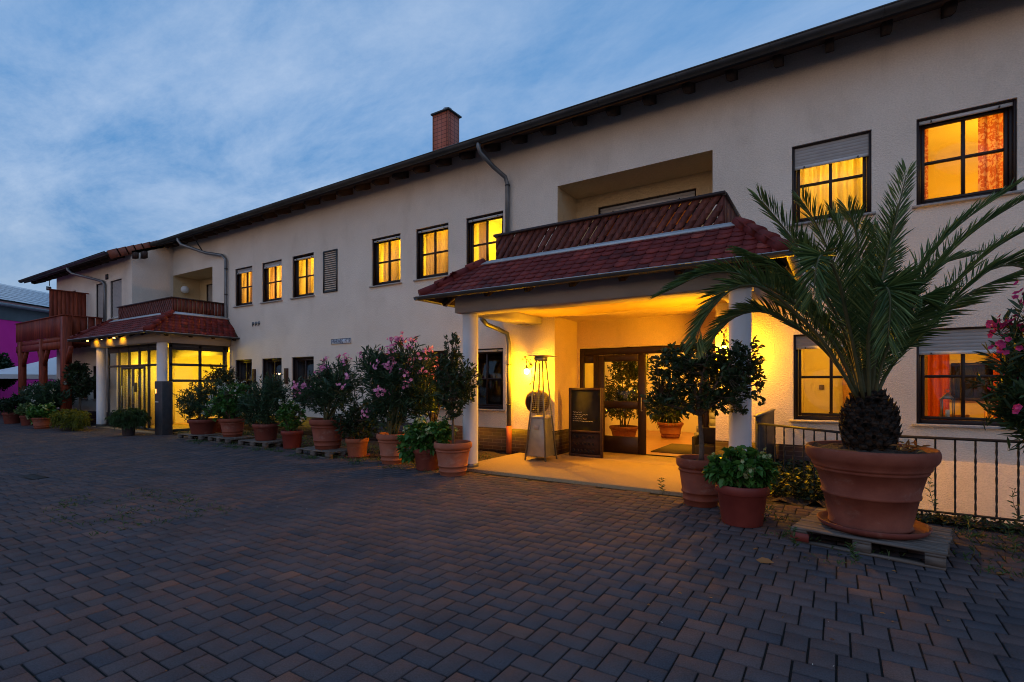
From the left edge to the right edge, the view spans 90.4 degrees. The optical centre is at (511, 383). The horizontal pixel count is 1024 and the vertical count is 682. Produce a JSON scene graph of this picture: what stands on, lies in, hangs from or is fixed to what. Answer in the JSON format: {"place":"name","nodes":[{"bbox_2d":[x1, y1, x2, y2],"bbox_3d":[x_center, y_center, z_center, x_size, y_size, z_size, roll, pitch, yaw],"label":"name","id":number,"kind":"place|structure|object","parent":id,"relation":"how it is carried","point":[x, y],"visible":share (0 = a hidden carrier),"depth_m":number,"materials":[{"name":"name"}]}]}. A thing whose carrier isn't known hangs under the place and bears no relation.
{"place":"outdoors","nodes":[
{"label":"outdoors","id":0,"kind":"place"},
{"bbox_2d":[92,423,189,433],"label":"side porch floor","id":1,"kind":"structure","parent":0,"point":[179,426],"depth_m":18.19,"materials":[{"name":"beige concrete"}]},
{"bbox_2d":[0,0,895,292],"label":"sky","id":2,"kind":"structure","parent":0,"point":[123,123],"materials":[{"name":"blue"}]},
{"bbox_2d":[0,411,1023,681],"bbox_3d":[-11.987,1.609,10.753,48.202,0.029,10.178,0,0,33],"label":"paving","id":3,"kind":"structure","parent":0,"point":[332,537],"depth_m":4.08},
{"bbox_2d":[0,352,17,390],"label":"shade tree","id":4,"kind":"object","parent":3,"relation":"on","point":[5,363],"visible":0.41,"depth_m":27.13,"materials":[{"name":"green plant"}]},
{"bbox_2d":[0,393,26,423],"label":"potted shrub","id":5,"kind":"object","parent":3,"relation":"on","point":[10,404],"visible":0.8,"depth_m":19.98,"materials":[{"name":"green plant"}]},
{"bbox_2d":[13,402,36,425],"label":"potted shrub","id":6,"kind":"object","parent":3,"relation":"on","point":[20,410],"visible":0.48,"depth_m":19.11,"materials":[{"name":"green plant"}]},
{"bbox_2d":[0,283,56,398],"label":"commercial hall","id":7,"kind":"structure","parent":3,"relation":"on","point":[18,304],"depth_m":29.92,"materials":[{"name":"metal"}]},
{"bbox_2d":[0,357,56,379],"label":"party tent","id":8,"kind":"object","parent":3,"relation":"on","point":[32,372],"visible":0.19,"depth_m":24.21,"materials":[{"name":"white fabric"}]},
{"bbox_2d":[19,474,49,479],"bbox_3d":[-8.165,1.599,8.669,0.700,0.022,0.240,0,0,33],"label":"drain grate","id":9,"kind":"object","parent":3,"relation":"on","point":[32,476],"visible":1,"depth_m":8.64,"materials":[{"name":"black metal"}]},
{"bbox_2d":[24,402,56,428],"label":"potted hydrangea","id":10,"kind":"object","parent":3,"relation":"on","point":[38,416],"visible":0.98,"depth_m":17.72,"materials":[{"name":"plant"}]},
{"bbox_2d":[12,378,75,410],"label":"potted oleander","id":11,"kind":"object","parent":3,"relation":"on","point":[23,393],"visible":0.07,"depth_m":20.80,"materials":[{"name":"plant"}]},
{"bbox_2d":[26,380,76,425],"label":"potted oleander","id":12,"kind":"object","parent":3,"relation":"on","point":[48,392],"visible":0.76,"depth_m":18.92,"materials":[{"name":"plant"}]},
{"bbox_2d":[15,289,102,410],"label":"wooden balcony","id":13,"kind":"structure","parent":3,"relation":"on","point":[62,323],"depth_m":20.31,"materials":[{"name":"brown wood"}]},
{"bbox_2d":[48,408,92,430],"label":"potted bush","id":14,"kind":"object","parent":3,"relation":"on","point":[74,419],"visible":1,"depth_m":16.89,"materials":[{"name":"green plant"}]},
{"bbox_2d":[60,360,95,413],"bbox_3d":[-16.377,0.352,19.270,1.688,2.495,1.129,0,0,33],"label":"potted laurel","id":15,"kind":"object","parent":3,"relation":"on","point":[81,381],"visible":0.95,"depth_m":19.04,"materials":[{"name":"plant"}]},
{"bbox_2d":[104,406,151,435],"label":"potted fern","id":16,"kind":"object","parent":3,"relation":"on","point":[129,421],"visible":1,"depth_m":15.34,"materials":[{"name":"green plant"}]},
{"bbox_2d":[155,381,172,434],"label":"intercom pillar","id":17,"kind":"structure","parent":3,"relation":"on","point":[163,408],"depth_m":15.75,"materials":[{"name":"grey metal"}]},
{"bbox_2d":[177,432,221,440],"bbox_3d":[-8.901,1.526,14.662,1.218,0.148,0.800,0,0,30],"label":"pallet","id":18,"kind":"object","parent":3,"relation":"on","point":[193,436],"visible":0.62,"depth_m":14.38,"materials":[{"name":"brown wood"}]},
{"bbox_2d":[171,376,227,434],"bbox_3d":[-8.990,0.601,14.705,1.983,1.706,1.428,0,0,33],"label":"potted shrub","id":19,"kind":"object","parent":18,"relation":"on","point":[193,403],"visible":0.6,"depth_m":14.41,"materials":[{"name":"green plant"}]},
{"bbox_2d":[208,435,254,443],"bbox_3d":[-7.652,1.526,13.921,1.122,0.148,0.800,0,0,36],"label":"pallet","id":20,"kind":"object","parent":3,"relation":"on","point":[219,438],"visible":0.77,"depth_m":13.63,"materials":[{"name":"brown wood"}]},
{"bbox_2d":[201,381,251,436],"bbox_3d":[-7.722,0.675,13.976,1.520,1.558,1.217,0,0,33],"label":"potted hydrangea","id":21,"kind":"object","parent":20,"relation":"on","point":[231,424],"visible":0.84,"depth_m":13.71,"materials":[{"name":"plant"}]},
{"bbox_2d":[238,438,282,447],"bbox_3d":[-6.314,1.526,13.042,1.121,0.148,0.800,0,0,29],"label":"pallet","id":22,"kind":"object","parent":3,"relation":"on","point":[277,442],"visible":0.69,"depth_m":12.75,"materials":[{"name":"brown wood"}]},
{"bbox_2d":[235,371,293,440],"bbox_3d":[-6.355,0.566,13.072,1.817,1.776,1.330,0,0,33],"label":"potted oleander","id":23,"kind":"object","parent":22,"relation":"on","point":[261,403],"visible":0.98,"depth_m":12.80,"materials":[{"name":"plant"}]},
{"bbox_2d":[274,399,306,448],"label":"potted geranium","id":24,"kind":"object","parent":3,"relation":"on","point":[291,434],"visible":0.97,"depth_m":12.36,"materials":[{"name":"green plant"}]},
{"bbox_2d":[296,446,347,458],"bbox_3d":[-4.123,1.526,11.366,1.221,0.148,0.800,0,0,35],"label":"pallet","id":25,"kind":"object","parent":3,"relation":"on","point":[341,451],"visible":0.6,"depth_m":11.04,"materials":[{"name":"grey wood"}]},
{"bbox_2d":[289,353,365,449],"bbox_3d":[-4.063,0.384,11.338,2.318,2.141,1.277,0,0,33],"label":"potted oleander","id":26,"kind":"object","parent":25,"relation":"on","point":[339,386],"visible":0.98,"depth_m":11.11,"materials":[{"name":"plant"}]},
{"bbox_2d":[173,429,509,460],"bbox_3d":[-5.306,1.606,13.738,11.650,0.133,1.980,0,0,33],"label":"planting bed","id":27,"kind":"object","parent":3,"relation":"on","point":[493,454],"visible":0.1,"depth_m":12.42,"materials":[{"name":"soil"}]},
{"bbox_2d":[204,363,241,432],"bbox_3d":[-8.808,0.487,15.522,1.424,2.225,0.857,0,0,33],"label":"potted laurel","id":28,"kind":"object","parent":27,"relation":"on","point":[219,372],"visible":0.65,"depth_m":15.41,"materials":[{"name":"plant"}]},
{"bbox_2d":[178,430,492,460],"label":"weeds","id":29,"kind":"object","parent":27,"relation":"on","point":[373,445],"visible":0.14,"depth_m":12.79,"materials":[{"name":"green plant"}]},
{"bbox_2d":[413,353,459,440],"bbox_3d":[-1.731,0.464,11.482,1.393,2.271,0.986,0,0,33],"label":"potted shrub","id":30,"kind":"object","parent":27,"relation":"on","point":[433,416],"visible":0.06,"depth_m":11.38,"materials":[{"name":"green plant"}]},
{"bbox_2d":[344,453,369,457],"bbox_3d":[-3.368,1.577,11.061,0.560,0.045,0.560,0,0,33],"label":"saucer","id":31,"kind":"object","parent":3,"relation":"on","point":[367,454],"visible":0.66,"depth_m":10.86,"materials":[{"name":"orange ceramic"}]},
{"bbox_2d":[330,399,379,455],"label":"potted shrub","id":32,"kind":"object","parent":31,"relation":"on","point":[356,441],"visible":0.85,"depth_m":10.87,"materials":[{"name":"green plant"}]},
{"bbox_2d":[353,331,440,464],"bbox_3d":[-2.293,0.292,10.201,2.126,2.616,1.432,0,0,33],"label":"potted oleander","id":33,"kind":"object","parent":3,"relation":"on","point":[388,379],"visible":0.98,"depth_m":9.98,"materials":[{"name":"plant"}]},
{"bbox_2d":[396,415,459,470],"bbox_3d":[-1.553,1.086,9.421,1.409,1.028,0.966,0,0,33],"label":"potted hydrangea","id":34,"kind":"object","parent":3,"relation":"on","point":[420,437],"visible":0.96,"depth_m":9.23,"materials":[{"name":"plant"}]},
{"bbox_2d":[431,332,482,476],"bbox_3d":[-0.974,0.348,8.907,0.984,2.504,0.723,0,0,33],"label":"potted laurel","id":35,"kind":"object","parent":3,"relation":"on","point":[452,457],"visible":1,"depth_m":8.78,"materials":[{"name":"plant"}]},
{"bbox_2d":[18,0,1023,525],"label":"hotel building","id":36,"kind":"structure","parent":3,"relation":"on","point":[604,218],"depth_m":9.77,"materials":[{"name":"white paint"}]},
{"bbox_2d":[91,366,95,399],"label":"window","id":37,"kind":"structure","parent":36,"relation":"in","point":[94,366],"depth_m":20.89,"materials":[{"name":"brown wood"}]},
{"bbox_2d":[97,283,102,321],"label":"window","id":38,"kind":"structure","parent":36,"relation":"in","point":[99,286],"depth_m":20.61,"materials":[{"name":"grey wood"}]},
{"bbox_2d":[108,279,121,319],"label":"window","id":39,"kind":"structure","parent":36,"relation":"in","point":[116,286],"depth_m":19.78,"materials":[{"name":"grey wood"}]},
{"bbox_2d":[121,367,131,410],"bbox_3d":[-13.325,0.490,17.580,0.900,2.100,0.074,0,0,33],"label":"sliding door","id":40,"kind":"structure","parent":36,"relation":"in","point":[122,368],"depth_m":17.66,"materials":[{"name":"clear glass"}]},
{"bbox_2d":[132,366,145,429],"bbox_3d":[-12.567,0.490,17.095,0.900,2.100,0.074,0,0,33],"label":"sliding door","id":41,"kind":"structure","parent":36,"relation":"in","point":[139,367],"depth_m":16.96,"materials":[{"name":"clear glass"}]},
{"bbox_2d":[181,286,188,292],"bbox_3d":[-13.061,-3.730,20.292,0.320,0.300,0.300,0,0,33],"label":"globe lamp","id":42,"kind":"object","parent":36,"relation":"attached to","point":[184,289],"visible":1,"depth_m":20.20,"materials":[{"name":"white glass"}]},
{"bbox_2d":[207,284,211,300],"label":"window","id":43,"kind":"structure","parent":36,"relation":"in","point":[209,287],"depth_m":20.64,"materials":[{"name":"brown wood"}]},
{"bbox_2d":[233,266,252,307],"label":"window","id":44,"kind":"structure","parent":36,"relation":"in","point":[239,294],"depth_m":17.62,"materials":[{"name":"brown wood"}]},
{"bbox_2d":[236,359,251,394],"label":"window","id":45,"kind":"structure","parent":36,"relation":"in","point":[240,364],"depth_m":17.64,"materials":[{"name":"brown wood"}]},
{"bbox_2d":[245,363,249,392],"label":"curtain","id":46,"kind":"object","parent":36,"relation":"hanging from","point":[248,374],"visible":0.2,"depth_m":17.68,"materials":[{"name":"grey fabric"}]},
{"bbox_2d":[260,260,282,303],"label":"window","id":47,"kind":"structure","parent":36,"relation":"in","point":[266,288],"depth_m":16.75,"materials":[{"name":"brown wood"}]},
{"bbox_2d":[263,358,281,387],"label":"window","id":48,"kind":"structure","parent":36,"relation":"in","point":[267,363],"depth_m":16.75,"materials":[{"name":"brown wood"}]},
{"bbox_2d":[270,266,277,298],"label":"curtain","id":49,"kind":"object","parent":36,"relation":"hanging from","point":[272,293],"visible":0.58,"depth_m":16.91,"materials":[{"name":"fabric"}]},
{"bbox_2d":[279,265,281,296],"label":"curtain","id":50,"kind":"object","parent":36,"relation":"hanging from","point":[280,268],"visible":0.53,"depth_m":16.69,"materials":[{"name":"fabric"}]},
{"bbox_2d":[290,253,314,299],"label":"window","id":51,"kind":"structure","parent":36,"relation":"in","point":[296,279],"depth_m":15.89,"materials":[{"name":"brown wood"}]},
{"bbox_2d":[292,356,313,403],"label":"window","id":52,"kind":"structure","parent":36,"relation":"in","point":[297,361],"depth_m":15.89,"materials":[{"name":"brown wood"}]},
{"bbox_2d":[302,361,310,398],"bbox_3d":[-6.338,-0.075,15.882,0.800,1.350,0.134,0,0,33],"label":"curtain","id":53,"kind":"object","parent":36,"relation":"hanging from","point":[303,369],"visible":0.18,"depth_m":15.91,"materials":[{"name":"grey fabric"}]},
{"bbox_2d":[308,259,310,292],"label":"curtain","id":54,"kind":"object","parent":36,"relation":"hanging from","point":[309,273],"visible":0.64,"depth_m":15.85,"materials":[{"name":"fabric"}]},
{"bbox_2d":[331,338,350,343],"bbox_3d":[-4.928,-1.210,14.653,0.860,0.150,0.026,0,0,33],"label":"house sign","id":55,"kind":"object","parent":36,"relation":"attached to","point":[341,341],"visible":1,"depth_m":14.62,"materials":[{"name":"blue"}]},
{"bbox_2d":[369,234,401,287],"bbox_3d":[-3.366,-3.291,13.745,1.200,1.338,0.235,0,0,33],"label":"window","id":56,"kind":"structure","parent":36,"relation":"in","point":[376,253],"depth_m":13.89,"materials":[{"name":"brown wood"}]},
{"bbox_2d":[383,240,398,281],"bbox_3d":[-3.336,-3.300,13.959,0.570,1.200,0.107,0,0,33],"label":"curtain","id":57,"kind":"object","parent":36,"relation":"hanging from","point":[394,255],"visible":0.58,"depth_m":13.94,"materials":[{"name":"fabric"}]},
{"bbox_2d":[413,223,448,281],"bbox_3d":[-1.989,-3.291,12.864,1.190,1.338,0.235,0,0,33],"label":"window","id":58,"kind":"structure","parent":36,"relation":"in","point":[421,233],"depth_m":13.01,"materials":[{"name":"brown wood"}]},
{"bbox_2d":[416,351,447,408],"bbox_3d":[-2.031,-0.081,12.891,1.270,1.458,0.235,0,0,33],"label":"window","id":59,"kind":"structure","parent":36,"relation":"in","point":[438,352],"depth_m":12.83,"materials":[{"name":"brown wood"}]},
{"bbox_2d":[426,230,447,274],"bbox_3d":[-1.891,-3.300,13.035,0.800,1.200,0.107,0,0,33],"label":"curtain","id":60,"kind":"object","parent":36,"relation":"hanging from","point":[442,245],"visible":0.59,"depth_m":13.01,"materials":[{"name":"fabric"}]},
{"bbox_2d":[479,222,485,259],"bbox_3d":[-0.693,-3.300,12.263,0.310,1.200,0.099,0,0,33],"label":"curtain","id":61,"kind":"object","parent":36,"relation":"hanging from","point":[482,238],"visible":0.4,"depth_m":12.25,"materials":[{"name":"fabric"}]},
{"bbox_2d":[467,211,502,263],"bbox_3d":[-0.620,-3.291,11.988,1.180,1.338,0.235,0,0,33],"label":"window","id":62,"kind":"structure","parent":36,"relation":"in","point":[471,222],"depth_m":12.16,"materials":[{"name":"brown wood"}]},
{"bbox_2d":[478,348,504,411],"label":"window","id":63,"kind":"structure","parent":36,"relation":"in","point":[481,407],"depth_m":11.98,"materials":[{"name":"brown wood"}]},
{"bbox_2d":[522,356,533,384],"bbox_3d":[0.347,-0.283,11.162,0.249,0.673,0.184,0,0,-29],"label":"wall lantern","id":64,"kind":"object","parent":36,"relation":"attached to","point":[526,370],"depth_m":11.10,"materials":[{"name":"glass"}]},
{"bbox_2d":[525,390,549,412],"bbox_3d":[0.532,0.400,10.997,0.500,0.500,0.302,0,0,33],"label":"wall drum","id":65,"kind":"object","parent":36,"relation":"attached to","point":[528,400],"depth_m":10.91,"materials":[{"name":"metal"}]},
{"bbox_2d":[597,354,645,453],"bbox_3d":[2.408,0.455,11.257,1.120,2.170,0.122,0,0,33],"label":"door","id":66,"kind":"structure","parent":36,"relation":"in","point":[621,444],"depth_m":11.17,"materials":[{"name":"brown wood"}]},
{"bbox_2d":[605,354,654,436],"bbox_3d":[3.020,0.286,13.362,1.490,2.529,1.235,0,0,33],"label":"indoor fig","id":67,"kind":"object","parent":36,"relation":"on","point":[629,371],"visible":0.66,"depth_m":13.23,"materials":[{"name":"plant"}]},
{"bbox_2d":[599,189,695,242],"bbox_3d":[2.869,-3.120,10.900,2.120,1.640,0.125,0,0,33],"label":"window","id":68,"kind":"structure","parent":36,"relation":"in","point":[688,193],"depth_m":10.83,"materials":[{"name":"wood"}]},
{"bbox_2d":[651,400,686,438],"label":"potted plant","id":69,"kind":"object","parent":36,"relation":"on","point":[671,427],"visible":0.55,"depth_m":14.23,"materials":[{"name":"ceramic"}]},
{"bbox_2d":[651,443,691,453],"bbox_3d":[4.064,1.542,11.914,1.100,0.015,1.750,0,0,33],"label":"doormat","id":70,"kind":"object","parent":36,"relation":"on","point":[679,448],"visible":0.57,"depth_m":11.76,"materials":[{"name":"fabric"}]},
{"bbox_2d":[717,329,728,347],"bbox_3d":[3.749,-0.623,8.984,0.249,0.673,0.184,0,0,-29],"label":"wall lantern","id":71,"kind":"object","parent":36,"relation":"attached to","point":[726,342],"depth_m":8.94,"materials":[{"name":"glass"}]},
{"bbox_2d":[789,334,859,423],"bbox_3d":[5.191,-0.081,8.268,1.180,1.458,0.235,0,0,33],"label":"window","id":72,"kind":"structure","parent":36,"relation":"in","point":[801,342],"depth_m":8.48,"materials":[{"name":"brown wood"}]},
{"bbox_2d":[800,158,861,217],"bbox_3d":[5.309,-3.290,8.462,1.020,1.220,0.135,0,0,33],"label":"curtain","id":73,"kind":"object","parent":36,"relation":"hanging from","point":[842,191],"visible":0.36,"depth_m":8.45,"materials":[{"name":"yellow fabric"}]},
{"bbox_2d":[788,130,875,226],"bbox_3d":[5.183,-3.291,8.274,1.200,1.338,0.235,0,0,33],"label":"window","id":74,"kind":"structure","parent":36,"relation":"in","point":[839,149],"depth_m":8.26,"materials":[{"name":"brown wood"}]},
{"bbox_2d":[925,129,927,198],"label":"curtain","id":75,"kind":"object","parent":36,"relation":"hanging from","point":[926,160],"visible":0.22,"depth_m":7.78,"materials":[{"name":"orange fabric"}]},
{"bbox_2d":[928,354,948,419],"bbox_3d":[9.658,0.240,11.509,0.380,2.120,0.080,0,0,33],"label":"curtain","id":76,"kind":"object","parent":36,"relation":"hanging from","point":[938,365],"visible":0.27,"depth_m":11.53,"materials":[{"name":"orange fabric"}]},
{"bbox_2d":[940,389,954,416],"bbox_3d":[6.570,0.313,7.668,0.170,0.454,0.170,0,0,33],"label":"candle lantern","id":77,"kind":"object","parent":36,"relation":"on","point":[947,395],"visible":0.82,"depth_m":7.64,"materials":[{"name":"metal"}]},
{"bbox_2d":[912,326,1016,429],"bbox_3d":[6.568,-0.081,7.387,1.210,1.458,0.235,0,0,33],"label":"window","id":78,"kind":"structure","parent":36,"relation":"in","point":[963,340],"depth_m":7.44,"materials":[{"name":"brown wood"}]},
{"bbox_2d":[912,99,1023,208],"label":"window","id":79,"kind":"structure","parent":36,"relation":"in","point":[1008,108],"depth_m":7.38,"materials":[{"name":"brown wood"}]},
{"bbox_2d":[951,363,992,400],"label":"inner window","id":80,"kind":"structure","parent":36,"relation":"in","point":[972,394],"depth_m":11.58,"materials":[{"name":"black glass"}]},
{"bbox_2d":[978,113,1002,190],"bbox_3d":[6.985,-3.300,7.370,0.340,1.200,0.075,0,0,33],"label":"curtain","id":81,"kind":"object","parent":36,"relation":"hanging from","point":[990,166],"visible":0.62,"depth_m":7.40,"materials":[{"name":"orange fabric"}]},
{"bbox_2d":[993,353,1002,421],"bbox_3d":[10.559,0.240,10.932,0.300,2.120,0.080,0,0,33],"label":"curtain","id":82,"kind":"object","parent":36,"relation":"hanging from","point":[995,373],"depth_m":11.02,"materials":[{"name":"brown fabric"}]},
{"bbox_2d":[43,438,1023,577],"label":"grass tufts","id":83,"kind":"object","parent":3,"relation":"on","point":[980,535],"visible":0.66,"depth_m":6.06,"materials":[{"name":"green plant"}]},
{"bbox_2d":[657,477,665,493],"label":"tall weed","id":84,"kind":"object","parent":3,"relation":"on","point":[661,485],"visible":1,"depth_m":7.29,"materials":[{"name":"green plant"}]},
{"bbox_2d":[640,335,767,507],"bbox_3d":[2.480,0.482,6.722,1.614,2.236,0.974,0,0,33],"label":"potted bay tree","id":85,"kind":"object","parent":3,"relation":"on","point":[698,490],"visible":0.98,"depth_m":6.54,"materials":[{"name":"green plant"}]},
{"bbox_2d":[702,445,780,527],"bbox_3d":[2.616,1.151,5.813,0.830,0.898,0.664,0,0,33],"label":"potted hydrangea","id":86,"kind":"object","parent":3,"relation":"on","point":[740,478],"visible":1,"depth_m":5.65,"materials":[{"name":"green plant"}]},
{"bbox_2d":[756,557,773,562],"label":"fallen leaf","id":87,"kind":"object","parent":3,"relation":"on","point":[763,560],"visible":1,"depth_m":4.53,"materials":[{"name":"brown plant"}]},
{"bbox_2d":[786,525,801,548],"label":"tall weed","id":88,"kind":"object","parent":3,"relation":"on","point":[794,533],"visible":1,"depth_m":4.91,"materials":[{"name":"green plant"}]},
{"bbox_2d":[766,482,826,507],"bbox_3d":[4.439,1.603,7.500,1.250,0.153,1.980,0,0,33],"label":"planting bed","id":89,"kind":"object","parent":3,"relation":"on","point":[792,500],"visible":0.1,"depth_m":6.91,"materials":[{"name":"soil"}]},
{"bbox_2d":[769,459,824,500],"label":"ivy","id":90,"kind":"object","parent":89,"relation":"on","point":[787,485],"visible":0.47,"depth_m":7.17,"materials":[{"name":"green plant"}]},
{"bbox_2d":[845,542,862,561],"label":"tall weed","id":91,"kind":"object","parent":3,"relation":"on","point":[852,552],"visible":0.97,"depth_m":4.52,"materials":[{"name":"green plant"}]},
{"bbox_2d":[790,508,952,570],"bbox_3d":[3.621,1.527,5.120,1.221,0.147,1.072,0,0,44],"label":"pallet","id":92,"kind":"object","parent":3,"relation":"on","point":[935,544],"visible":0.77,"depth_m":4.74,"materials":[{"name":"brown wood"}]},
{"bbox_2d":[816,510,932,539],"bbox_3d":[3.608,1.417,5.099,0.950,0.075,0.950,0,0,33],"label":"saucer","id":93,"kind":"object","parent":92,"relation":"on","point":[922,530],"visible":0.48,"depth_m":4.82,"materials":[{"name":"ceramic"}]},
{"bbox_2d":[648,158,1023,533],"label":"potted palm","id":94,"kind":"object","parent":93,"relation":"on","point":[873,474],"visible":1,"depth_m":4.91,"materials":[{"name":"plant"}]},
{"bbox_2d":[756,421,1023,521],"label":"metal railing","id":95,"kind":"object","parent":3,"relation":"on","point":[975,440],"visible":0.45,"depth_m":5.84,"materials":[{"name":"metal"}]},
{"bbox_2d":[962,515,976,559],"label":"tall weed","id":96,"kind":"object","parent":3,"relation":"on","point":[970,530],"visible":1,"depth_m":4.59,"materials":[{"name":"green plant"}]},
{"bbox_2d":[965,280,1023,452],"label":"potted oleander","id":97,"kind":"object","parent":3,"relation":"on","point":[1007,392],"visible":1,"depth_m":4.83,"materials":[{"name":"plant"}]},
{"bbox_2d":[1002,520,1022,556],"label":"tall weed","id":98,"kind":"object","parent":3,"relation":"on","point":[1013,539],"visible":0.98,"depth_m":4.66,"materials":[{"name":"green plant"}]},
{"bbox_2d":[467,452,682,496],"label":"porch floor","id":99,"kind":"structure","parent":0,"point":[636,472],"depth_m":9.11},
{"bbox_2d":[524,355,556,461],"bbox_3d":[0.590,0.495,10.344,0.520,2.121,0.520,0,0,33],"label":"patio heater","id":100,"kind":"object","parent":99,"relation":"on","point":[540,442],"visible":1,"depth_m":10.25,"materials":[{"name":"metal"}]},
{"bbox_2d":[569,388,602,457],"bbox_3d":[1.555,0.825,10.712,0.770,1.450,0.060,0,0,33],"label":"menu board","id":101,"kind":"object","parent":99,"relation":"on","point":[585,422],"visible":1,"depth_m":10.70,"materials":[{"name":"brown wood"}]},
{"bbox_2d":[692,427,715,454],"bbox_3d":[3.789,1.180,9.834,0.480,0.600,0.550,0,0,33],"label":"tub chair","id":102,"kind":"object","parent":99,"relation":"on","point":[709,434],"visible":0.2,"depth_m":9.81,"materials":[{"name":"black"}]},
{"bbox_2d":[754,409,775,461],"bbox_3d":[4.147,0.991,8.334,0.833,1.117,0.060,0,0,-45],"label":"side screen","id":103,"kind":"object","parent":99,"relation":"on","point":[767,416],"visible":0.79,"depth_m":8.40,"materials":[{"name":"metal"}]},
{"bbox_2d":[939,413,969,420],"bbox_3d":[7.620,1.010,8.658,0.420,0.980,0.420,0,0,-27],"label":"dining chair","id":104,"kind":"object","parent":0,"point":[967,415],"visible":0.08,"depth_m":8.54,"materials":[{"name":"brown wood"}]},
{"bbox_2d":[915,511,1023,533],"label":"planting bed","id":105,"kind":"object","parent":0,"point":[959,522],"visible":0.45,"depth_m":5.70,"materials":[{"name":"green plant"}]},
{"bbox_2d":[924,477,938,518],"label":"tall weed","id":106,"kind":"object","parent":105,"relation":"on","point":[931,497],"visible":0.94,"depth_m":5.86,"materials":[{"name":"green plant"}]},
{"bbox_2d":[1007,487,1023,530],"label":"tall weed","id":107,"kind":"object","parent":105,"relation":"on","point":[1012,496],"visible":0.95,"depth_m":5.48,"materials":[{"name":"green plant"}]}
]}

